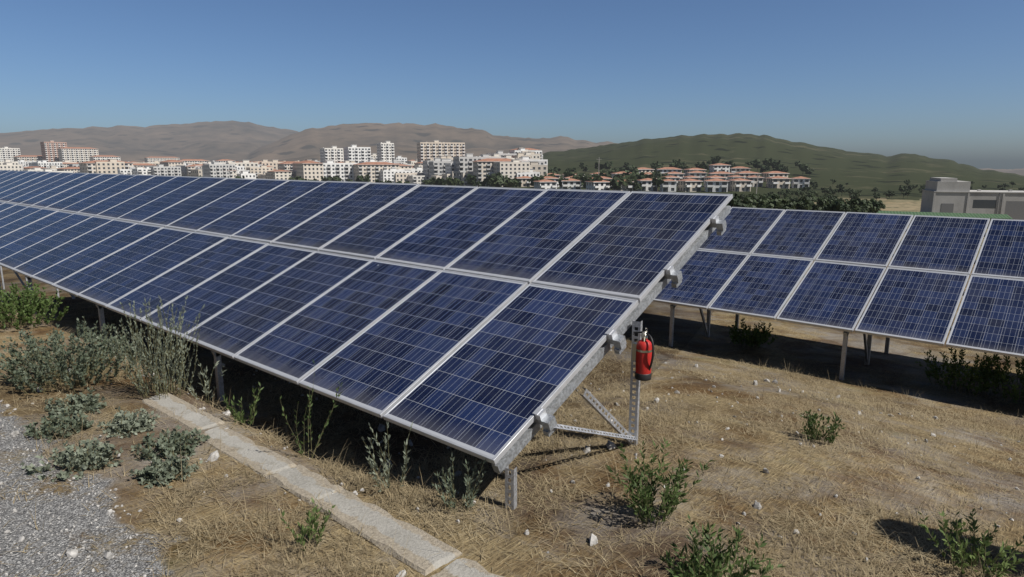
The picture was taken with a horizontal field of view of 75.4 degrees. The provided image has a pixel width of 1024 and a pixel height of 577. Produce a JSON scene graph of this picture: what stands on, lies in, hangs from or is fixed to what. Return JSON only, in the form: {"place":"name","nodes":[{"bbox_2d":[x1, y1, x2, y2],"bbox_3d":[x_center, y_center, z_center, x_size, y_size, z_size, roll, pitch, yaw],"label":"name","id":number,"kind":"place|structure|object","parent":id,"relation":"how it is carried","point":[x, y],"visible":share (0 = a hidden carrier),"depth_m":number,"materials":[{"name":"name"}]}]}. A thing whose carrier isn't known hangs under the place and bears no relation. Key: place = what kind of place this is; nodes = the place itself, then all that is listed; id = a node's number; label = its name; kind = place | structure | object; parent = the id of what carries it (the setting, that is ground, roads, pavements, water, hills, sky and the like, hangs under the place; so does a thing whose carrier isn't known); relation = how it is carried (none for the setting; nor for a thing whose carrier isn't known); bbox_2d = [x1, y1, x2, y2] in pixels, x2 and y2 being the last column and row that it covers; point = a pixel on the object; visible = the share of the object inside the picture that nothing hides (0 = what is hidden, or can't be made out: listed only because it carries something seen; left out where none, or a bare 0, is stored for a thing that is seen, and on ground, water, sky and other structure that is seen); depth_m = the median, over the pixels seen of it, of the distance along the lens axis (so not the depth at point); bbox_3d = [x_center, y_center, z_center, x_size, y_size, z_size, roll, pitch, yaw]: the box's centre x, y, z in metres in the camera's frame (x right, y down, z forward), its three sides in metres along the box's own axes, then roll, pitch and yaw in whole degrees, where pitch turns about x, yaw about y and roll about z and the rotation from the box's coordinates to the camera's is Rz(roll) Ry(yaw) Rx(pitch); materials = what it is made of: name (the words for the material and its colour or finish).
{"place":"outdoors","nodes":[
{"label":"outdoors","id":0,"kind":"place"},
{"bbox_2d":[0,120,1023,576],"bbox_3d":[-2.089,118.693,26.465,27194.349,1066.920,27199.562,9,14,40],"label":"ground","id":1,"kind":"structure","parent":0,"point":[812,348],"depth_m":5.01,"materials":[{"name":"brown soil"}]},
{"bbox_2d":[0,147,20,161],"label":"building","id":2,"kind":"structure","parent":1,"relation":"on","point":[8,153],"depth_m":998.37,"materials":[{"name":"white concrete"}]},
{"bbox_2d":[0,162,21,170],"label":"building","id":3,"kind":"structure","parent":1,"relation":"on","point":[8,166],"depth_m":551.70,"materials":[{"name":"beige paint"}]},
{"bbox_2d":[13,155,41,160],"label":"building","id":4,"kind":"structure","parent":1,"relation":"on","point":[29,157],"depth_m":995.67,"materials":[{"name":"white paint"}]},
{"bbox_2d":[0,281,68,330],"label":"bush","id":5,"kind":"object","parent":1,"relation":"on","point":[25,308],"visible":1,"depth_m":7.91,"materials":[{"name":"green plant"}]},
{"bbox_2d":[32,160,62,167],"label":"building","id":6,"kind":"structure","parent":1,"relation":"on","point":[44,163],"depth_m":748.94,"materials":[{"name":"white concrete"}]},
{"bbox_2d":[40,140,66,161],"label":"building","id":7,"kind":"structure","parent":1,"relation":"on","point":[49,151],"depth_m":993.48,"materials":[{"name":"beige concrete"}]},
{"bbox_2d":[23,407,93,442],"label":"plant","id":8,"kind":"object","parent":1,"relation":"on","point":[76,424],"visible":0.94,"depth_m":4.63,"materials":[{"name":"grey plant"}]},
{"bbox_2d":[57,167,79,172],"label":"building","id":9,"kind":"structure","parent":1,"relation":"on","point":[75,169],"depth_m":574.73,"materials":[{"name":"beige concrete"}]},
{"bbox_2d":[0,316,143,394],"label":"bush","id":10,"kind":"object","parent":1,"relation":"on","point":[89,353],"visible":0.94,"depth_m":5.63,"materials":[{"name":"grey plant"}]},
{"bbox_2d":[20,436,124,481],"bbox_3d":[-2.726,1.054,4.130,0.504,0.165,0.459,4,12,21],"label":"plant","id":11,"kind":"object","parent":1,"relation":"on","point":[100,457],"visible":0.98,"depth_m":4.12,"materials":[{"name":"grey plant"}]},
{"bbox_2d":[41,386,106,420],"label":"plant","id":12,"kind":"object","parent":1,"relation":"on","point":[88,403],"visible":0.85,"depth_m":5.09,"materials":[{"name":"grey plant"}]},
{"bbox_2d":[57,147,98,161],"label":"building","id":13,"kind":"structure","parent":1,"relation":"on","point":[77,154],"depth_m":994.55,"materials":[{"name":"white paint"}]},
{"bbox_2d":[90,155,120,160],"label":"building","id":14,"kind":"structure","parent":1,"relation":"on","point":[101,157],"depth_m":997.77,"materials":[{"name":"white concrete"}]},
{"bbox_2d":[79,160,132,172],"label":"building","id":15,"kind":"structure","parent":1,"relation":"on","point":[88,167],"depth_m":560.13,"materials":[{"name":"white paint"}]},
{"bbox_2d":[95,159,124,173],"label":"building","id":16,"kind":"structure","parent":1,"relation":"on","point":[111,166],"depth_m":566.77,"materials":[{"name":"beige paint"}]},
{"bbox_2d":[97,406,160,437],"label":"plant","id":17,"kind":"object","parent":1,"relation":"on","point":[120,423],"visible":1,"depth_m":4.72,"materials":[{"name":"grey plant"}]},
{"bbox_2d":[130,166,152,174],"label":"building","id":18,"kind":"structure","parent":1,"relation":"on","point":[146,170],"depth_m":550.99,"materials":[{"name":"white concrete"}]},
{"bbox_2d":[109,295,204,399],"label":"stalks","id":19,"kind":"object","parent":1,"relation":"on","point":[160,384],"visible":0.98,"depth_m":5.49,"materials":[{"name":"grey plant"}]},
{"bbox_2d":[144,157,179,162],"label":"building","id":20,"kind":"structure","parent":1,"relation":"on","point":[151,159],"depth_m":1279.07,"materials":[{"name":"white concrete"}]},
{"bbox_2d":[128,450,202,490],"bbox_3d":[-2.129,1.101,4.055,0.397,0.168,0.348,3,11,13],"label":"plant","id":21,"kind":"object","parent":1,"relation":"on","point":[156,471],"visible":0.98,"depth_m":4.02,"materials":[{"name":"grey plant"}]},
{"bbox_2d":[149,164,181,175],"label":"building","id":22,"kind":"structure","parent":1,"relation":"on","point":[161,169],"depth_m":558.49,"materials":[{"name":"white concrete"}]},
{"bbox_2d":[131,425,209,460],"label":"plant","id":23,"kind":"object","parent":1,"relation":"on","point":[175,440],"visible":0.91,"depth_m":4.42,"materials":[{"name":"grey plant"}]},
{"bbox_2d":[160,160,184,165],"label":"building","id":24,"kind":"structure","parent":1,"relation":"on","point":[170,162],"depth_m":684.40,"materials":[{"name":"beige paint"}]},
{"bbox_2d":[177,159,208,162],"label":"building","id":25,"kind":"structure","parent":1,"relation":"on","point":[193,160],"depth_m":899.66,"materials":[{"name":"white concrete"}]},
{"bbox_2d":[190,169,202,176],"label":"building","id":26,"kind":"structure","parent":1,"relation":"on","point":[196,172],"depth_m":561.01,"materials":[{"name":"white concrete"}]},
{"bbox_2d":[167,359,227,403],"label":"weed","id":27,"kind":"object","parent":1,"relation":"on","point":[204,387],"visible":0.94,"depth_m":5.64,"materials":[{"name":"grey plant"}]},
{"bbox_2d":[203,162,235,177],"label":"building","id":28,"kind":"structure","parent":1,"relation":"on","point":[215,169],"depth_m":534.06,"materials":[{"name":"white concrete"}]},
{"bbox_2d":[226,160,257,169],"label":"building","id":29,"kind":"structure","parent":1,"relation":"on","point":[245,163],"depth_m":586.61,"materials":[{"name":"white paint"}]},
{"bbox_2d":[223,381,263,427],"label":"weed","id":30,"kind":"object","parent":1,"relation":"on","point":[239,418],"visible":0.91,"depth_m":5.03,"materials":[{"name":"green plant"}]},
{"bbox_2d":[236,171,255,178],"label":"building","id":31,"kind":"structure","parent":1,"relation":"on","point":[246,174],"depth_m":545.34,"materials":[{"name":"white concrete"}]},
{"bbox_2d":[246,165,272,177],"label":"building","id":32,"kind":"structure","parent":1,"relation":"on","point":[261,169],"depth_m":579.31,"materials":[{"name":"beige paint"}]},
{"bbox_2d":[259,160,282,168],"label":"building","id":33,"kind":"structure","parent":1,"relation":"on","point":[274,164],"depth_m":634.77,"materials":[{"name":"beige paint"}]},
{"bbox_2d":[267,170,293,179],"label":"building","id":34,"kind":"structure","parent":1,"relation":"on","point":[282,174],"depth_m":524.08,"materials":[{"name":"beige paint"}]},
{"bbox_2d":[278,161,299,169],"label":"building","id":35,"kind":"structure","parent":1,"relation":"on","point":[287,165],"depth_m":601.18,"materials":[{"name":"white paint"}]},
{"bbox_2d":[278,497,334,552],"bbox_3d":[-1.018,1.206,3.349,0.217,0.232,0.244,7,13,34],"label":"weed","id":36,"kind":"object","parent":1,"relation":"on","point":[311,521],"visible":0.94,"depth_m":3.35,"materials":[{"name":"green plant"}]},
{"bbox_2d":[291,161,324,180],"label":"building","id":37,"kind":"structure","parent":1,"relation":"on","point":[310,170],"depth_m":513.44,"materials":[{"name":"beige concrete"}]},
{"bbox_2d":[280,359,342,457],"bbox_3d":[-1.310,0.857,4.485,0.294,0.636,0.489,2,11,8],"label":"weed","id":38,"kind":"object","parent":1,"relation":"on","point":[309,417],"visible":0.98,"depth_m":4.54,"materials":[{"name":"green plant"}]},
{"bbox_2d":[142,393,503,576],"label":"kerb strip","id":39,"kind":"object","parent":1,"relation":"on","point":[383,525],"visible":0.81,"depth_m":3.80,"materials":[{"name":"concrete"}]},
{"bbox_2d":[320,146,343,162],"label":"building","id":40,"kind":"structure","parent":1,"relation":"on","point":[335,154],"depth_m":689.65,"materials":[{"name":"white concrete"}]},
{"bbox_2d":[323,160,356,181],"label":"building","id":41,"kind":"structure","parent":1,"relation":"on","point":[344,171],"depth_m":525.84,"materials":[{"name":"white concrete"}]},
{"bbox_2d":[344,145,370,162],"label":"building","id":42,"kind":"structure","parent":1,"relation":"on","point":[355,153],"depth_m":638.56,"materials":[{"name":"white concrete"}]},
{"bbox_2d":[355,174,369,181],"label":"tree","id":43,"kind":"object","parent":1,"relation":"on","point":[359,178],"visible":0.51,"depth_m":430.51,"materials":[{"name":"green plant"}]},
{"bbox_2d":[0,170,732,509],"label":"solar table","id":44,"kind":"object","parent":1,"relation":"on","point":[492,325],"visible":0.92,"depth_m":6.06,"materials":[{"name":"glass"}]},
{"bbox_2d":[632,329,653,380],"bbox_3d":[0.911,0.448,4.567,0.182,0.358,0.113,9,14,40],"label":"fire extinguisher","id":45,"kind":"object","parent":44,"relation":"attached to","point":[643,352],"visible":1,"depth_m":4.53,"materials":[{"name":"red metal"}]},
{"bbox_2d":[353,162,399,181],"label":"building","id":46,"kind":"structure","parent":1,"relation":"on","point":[372,169],"depth_m":521.65,"materials":[{"name":"white concrete"}]},
{"bbox_2d":[377,141,394,161],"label":"building","id":47,"kind":"structure","parent":1,"relation":"on","point":[385,151],"depth_m":717.59,"materials":[{"name":"white concrete"}]},
{"bbox_2d":[362,421,412,491],"bbox_3d":[-0.743,1.042,3.967,0.391,0.446,0.347,9,14,40],"label":"weed","id":48,"kind":"object","parent":1,"relation":"on","point":[386,466],"visible":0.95,"depth_m":4.03,"materials":[{"name":"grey plant"}]},
{"bbox_2d":[380,168,412,182],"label":"building","id":49,"kind":"structure","parent":1,"relation":"on","point":[387,175],"depth_m":520.45,"materials":[{"name":"white paint"}]},
{"bbox_2d":[395,172,423,182],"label":"building","id":50,"kind":"structure","parent":1,"relation":"on","point":[403,177],"depth_m":522.44,"materials":[{"name":"white concrete"}]},
{"bbox_2d":[408,175,428,184],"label":"building","id":51,"kind":"structure","parent":1,"relation":"on","point":[415,179],"depth_m":514.37,"materials":[{"name":"white concrete"}]},
{"bbox_2d":[423,158,440,176],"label":"building","id":52,"kind":"structure","parent":1,"relation":"on","point":[425,168],"depth_m":521.78,"materials":[{"name":"grey paint"}]},
{"bbox_2d":[417,140,464,161],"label":"building","id":53,"kind":"structure","parent":1,"relation":"on","point":[431,150],"depth_m":662.96,"materials":[{"name":"beige concrete"}]},
{"bbox_2d":[429,158,452,177],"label":"building","id":54,"kind":"structure","parent":1,"relation":"on","point":[436,167],"depth_m":490.04,"materials":[{"name":"white concrete"}]},
{"bbox_2d":[445,163,454,173],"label":"building","id":55,"kind":"structure","parent":1,"relation":"on","point":[449,168],"depth_m":475.69,"materials":[{"name":"white concrete"}]},
{"bbox_2d":[447,177,460,185],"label":"tree","id":56,"kind":"object","parent":1,"relation":"on","point":[453,182],"visible":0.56,"depth_m":375.63,"materials":[{"name":"green plant"}]},
{"bbox_2d":[432,454,485,513],"bbox_3d":[-0.318,1.107,3.765,0.314,0.318,0.236,-7,13,-33],"label":"weed","id":57,"kind":"object","parent":1,"relation":"on","point":[468,498],"visible":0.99,"depth_m":3.76,"materials":[{"name":"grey plant"}]},
{"bbox_2d":[465,174,476,185],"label":"tree","id":58,"kind":"object","parent":1,"relation":"on","point":[471,179],"visible":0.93,"depth_m":419.23,"materials":[{"name":"green plant"}]},
{"bbox_2d":[453,153,494,180],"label":"building","id":59,"kind":"structure","parent":1,"relation":"on","point":[463,165],"depth_m":467.69,"materials":[{"name":"white paint"}]},
{"bbox_2d":[490,178,502,186],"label":"tree","id":60,"kind":"object","parent":1,"relation":"on","point":[495,182],"visible":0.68,"depth_m":353.38,"materials":[{"name":"green plant"}]},
{"bbox_2d":[472,158,521,185],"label":"building","id":61,"kind":"structure","parent":1,"relation":"on","point":[482,168],"depth_m":449.00,"materials":[{"name":"white concrete"}]},
{"bbox_2d":[0,350,1019,576],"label":"stones","id":62,"kind":"object","parent":1,"relation":"on","point":[73,553],"visible":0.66,"depth_m":3.98,"materials":[{"name":"grey stone"}]},
{"bbox_2d":[503,178,518,187],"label":"tree","id":63,"kind":"object","parent":1,"relation":"on","point":[508,182],"visible":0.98,"depth_m":345.85,"materials":[{"name":"green plant"}]},
{"bbox_2d":[493,159,529,186],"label":"building","id":64,"kind":"structure","parent":1,"relation":"on","point":[512,168],"depth_m":441.14,"materials":[{"name":"beige paint"}]},
{"bbox_2d":[516,176,533,186],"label":"building","id":65,"kind":"structure","parent":1,"relation":"on","point":[525,181],"depth_m":427.49,"materials":[{"name":"white concrete"}]},
{"bbox_2d":[510,148,541,158],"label":"building","id":66,"kind":"structure","parent":1,"relation":"on","point":[523,149],"depth_m":656.87,"materials":[{"name":"white concrete"}]},
{"bbox_2d":[520,156,547,173],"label":"building","id":67,"kind":"structure","parent":1,"relation":"on","point":[525,158],"depth_m":482.99,"materials":[{"name":"white paint"}]},
{"bbox_2d":[529,161,546,175],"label":"building","id":68,"kind":"structure","parent":1,"relation":"on","point":[537,167],"depth_m":453.47,"materials":[{"name":"beige paint"}]},
{"bbox_2d":[533,179,556,188],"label":"building","id":69,"kind":"structure","parent":1,"relation":"on","point":[544,184],"depth_m":356.04,"materials":[{"name":"white concrete"}]},
{"bbox_2d":[560,178,580,189],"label":"building","id":70,"kind":"structure","parent":1,"relation":"on","point":[574,183],"depth_m":364.74,"materials":[{"name":"white paint"}]},
{"bbox_2d":[585,180,610,189],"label":"building","id":71,"kind":"structure","parent":1,"relation":"on","point":[600,185],"depth_m":341.87,"materials":[{"name":"white concrete"}]},
{"bbox_2d":[609,176,625,190],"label":"tree","id":72,"kind":"object","parent":1,"relation":"on","point":[614,183],"visible":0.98,"depth_m":335.09,"materials":[{"name":"green plant"}]},
{"bbox_2d":[612,181,633,191],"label":"building","id":73,"kind":"structure","parent":1,"relation":"on","point":[623,187],"depth_m":339.53,"materials":[{"name":"white concrete"}]},
{"bbox_2d":[637,178,656,190],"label":"building","id":74,"kind":"structure","parent":1,"relation":"on","point":[646,185],"depth_m":351.32,"materials":[{"name":"white concrete"}]},
{"bbox_2d":[606,438,717,527],"bbox_3d":[0.803,1.069,3.681,0.478,0.457,0.454,-8,14,-37],"label":"shrub","id":75,"kind":"object","parent":1,"relation":"on","point":[646,496],"visible":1,"depth_m":3.65,"materials":[{"name":"green plant"}]},
{"bbox_2d":[660,179,676,191],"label":"building","id":76,"kind":"structure","parent":1,"relation":"on","point":[668,185],"depth_m":341.07,"materials":[{"name":"white paint"}]},
{"bbox_2d":[657,167,682,172],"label":"building","id":77,"kind":"structure","parent":1,"relation":"on","point":[667,169],"depth_m":475.39,"materials":[{"name":"beige concrete"}]},
{"bbox_2d":[677,178,701,191],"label":"building","id":78,"kind":"structure","parent":1,"relation":"on","point":[689,185],"depth_m":340.38,"materials":[{"name":"white paint"}]},
{"bbox_2d":[686,171,705,180],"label":"building","id":79,"kind":"structure","parent":1,"relation":"on","point":[701,174],"depth_m":430.76,"materials":[{"name":"beige concrete"}]},
{"bbox_2d":[704,178,729,191],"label":"building","id":80,"kind":"structure","parent":1,"relation":"on","point":[716,185],"depth_m":336.25,"materials":[{"name":"white paint"}]},
{"bbox_2d":[709,163,729,172],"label":"building","id":81,"kind":"structure","parent":1,"relation":"on","point":[719,167],"depth_m":459.07,"materials":[{"name":"white paint"}]},
{"bbox_2d":[707,171,733,179],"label":"building","id":82,"kind":"structure","parent":1,"relation":"on","point":[721,173],"depth_m":418.52,"materials":[{"name":"beige concrete"}]},
{"bbox_2d":[659,515,786,576],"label":"shrub","id":83,"kind":"object","parent":1,"relation":"on","point":[695,566],"visible":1,"depth_m":3.03,"materials":[{"name":"green plant"}]},
{"bbox_2d":[726,193,750,208],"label":"tree","id":84,"kind":"object","parent":1,"relation":"on","point":[734,199],"visible":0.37,"depth_m":74.30,"materials":[{"name":"green plant"}]},
{"bbox_2d":[727,178,751,191],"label":"building","id":85,"kind":"structure","parent":1,"relation":"on","point":[739,184],"depth_m":340.51,"materials":[{"name":"white concrete"}]},
{"bbox_2d":[730,166,750,172],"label":"building","id":86,"kind":"structure","parent":1,"relation":"on","point":[737,169],"depth_m":470.13,"materials":[{"name":"beige concrete"}]},
{"bbox_2d":[734,171,760,178],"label":"building","id":87,"kind":"structure","parent":1,"relation":"on","point":[746,173],"depth_m":418.57,"materials":[{"name":"beige concrete"}]},
{"bbox_2d":[727,318,777,348],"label":"shade shrub","id":88,"kind":"object","parent":1,"relation":"on","point":[755,338],"visible":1,"depth_m":10.69,"materials":[{"name":"green plant"}]},
{"bbox_2d":[745,175,763,186],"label":"building","id":89,"kind":"structure","parent":1,"relation":"on","point":[754,182],"depth_m":383.12,"materials":[{"name":"white concrete"}]},
{"bbox_2d":[755,197,790,208],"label":"tree","id":90,"kind":"object","parent":1,"relation":"on","point":[772,203],"visible":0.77,"depth_m":76.48,"materials":[{"name":"green plant"}]},
{"bbox_2d":[762,171,789,181],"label":"building","id":91,"kind":"structure","parent":1,"relation":"on","point":[765,175],"depth_m":422.60,"materials":[{"name":"white concrete"}]},
{"bbox_2d":[766,176,791,188],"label":"building","id":92,"kind":"structure","parent":1,"relation":"on","point":[778,182],"depth_m":374.42,"materials":[{"name":"white paint"}]},
{"bbox_2d":[778,200,803,209],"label":"tree","id":93,"kind":"object","parent":1,"relation":"on","point":[792,204],"visible":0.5,"depth_m":79.30,"materials":[{"name":"green plant"}]},
{"bbox_2d":[791,176,810,187],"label":"building","id":94,"kind":"structure","parent":1,"relation":"on","point":[799,182],"depth_m":377.96,"materials":[{"name":"white concrete"}]},
{"bbox_2d":[796,195,828,210],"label":"tree","id":95,"kind":"object","parent":1,"relation":"on","point":[808,200],"visible":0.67,"depth_m":96.03,"materials":[{"name":"green plant"}]},
{"bbox_2d":[799,409,844,444],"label":"shrub","id":96,"kind":"object","parent":1,"relation":"on","point":[812,430],"visible":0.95,"depth_m":5.11,"materials":[{"name":"green plant"}]},
{"bbox_2d":[823,200,850,212],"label":"tree","id":97,"kind":"object","parent":1,"relation":"on","point":[837,206],"visible":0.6,"depth_m":81.00,"materials":[{"name":"green plant"}]},
{"bbox_2d":[653,206,1023,379],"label":"solar table","id":98,"kind":"object","parent":1,"relation":"on","point":[754,262],"visible":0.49,"depth_m":9.70,"materials":[{"name":"glass"}]},
{"bbox_2d":[847,198,880,212],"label":"tree","id":99,"kind":"object","parent":1,"relation":"on","point":[862,204],"visible":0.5,"depth_m":94.23,"materials":[{"name":"green plant"}]},
{"bbox_2d":[852,203,877,212],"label":"tree","id":100,"kind":"object","parent":1,"relation":"on","point":[870,207],"visible":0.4,"depth_m":88.07,"materials":[{"name":"green plant"}]},
{"bbox_2d":[877,211,1012,228],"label":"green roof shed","id":101,"kind":"structure","parent":1,"relation":"on","point":[990,216],"depth_m":110.19,"materials":[{"name":"metal"}]},
{"bbox_2d":[915,347,1006,396],"bbox_3d":[5.914,1.040,8.625,0.968,0.603,0.924,-3,11,-13],"label":"shade shrub","id":102,"kind":"object","parent":1,"relation":"on","point":[966,374],"visible":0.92,"depth_m":8.48,"materials":[{"name":"green plant"}]},
{"bbox_2d":[917,508,1023,576],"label":"shrub","id":103,"kind":"object","parent":1,"relation":"on","point":[963,555],"visible":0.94,"depth_m":3.28,"materials":[{"name":"green plant"}]},
{"bbox_2d":[920,177,1023,219],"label":"concrete building","id":104,"kind":"structure","parent":1,"relation":"on","point":[946,194],"depth_m":151.35,"materials":[{"name":"grey concrete"}]},
{"bbox_2d":[978,354,1023,403],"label":"shade shrub","id":105,"kind":"object","parent":1,"relation":"on","point":[1003,376],"visible":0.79,"depth_m":8.23,"materials":[{"name":"green plant"}]},
{"bbox_2d":[0,299,1023,576],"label":"dry grass","id":106,"kind":"structure","parent":0,"point":[348,477],"depth_m":4.03,"materials":[{"name":"beige plant"}]},
{"bbox_2d":[0,0,1023,168],"label":"sky","id":107,"kind":"structure","parent":0,"point":[936,79],"materials":[{"name":"blue"}]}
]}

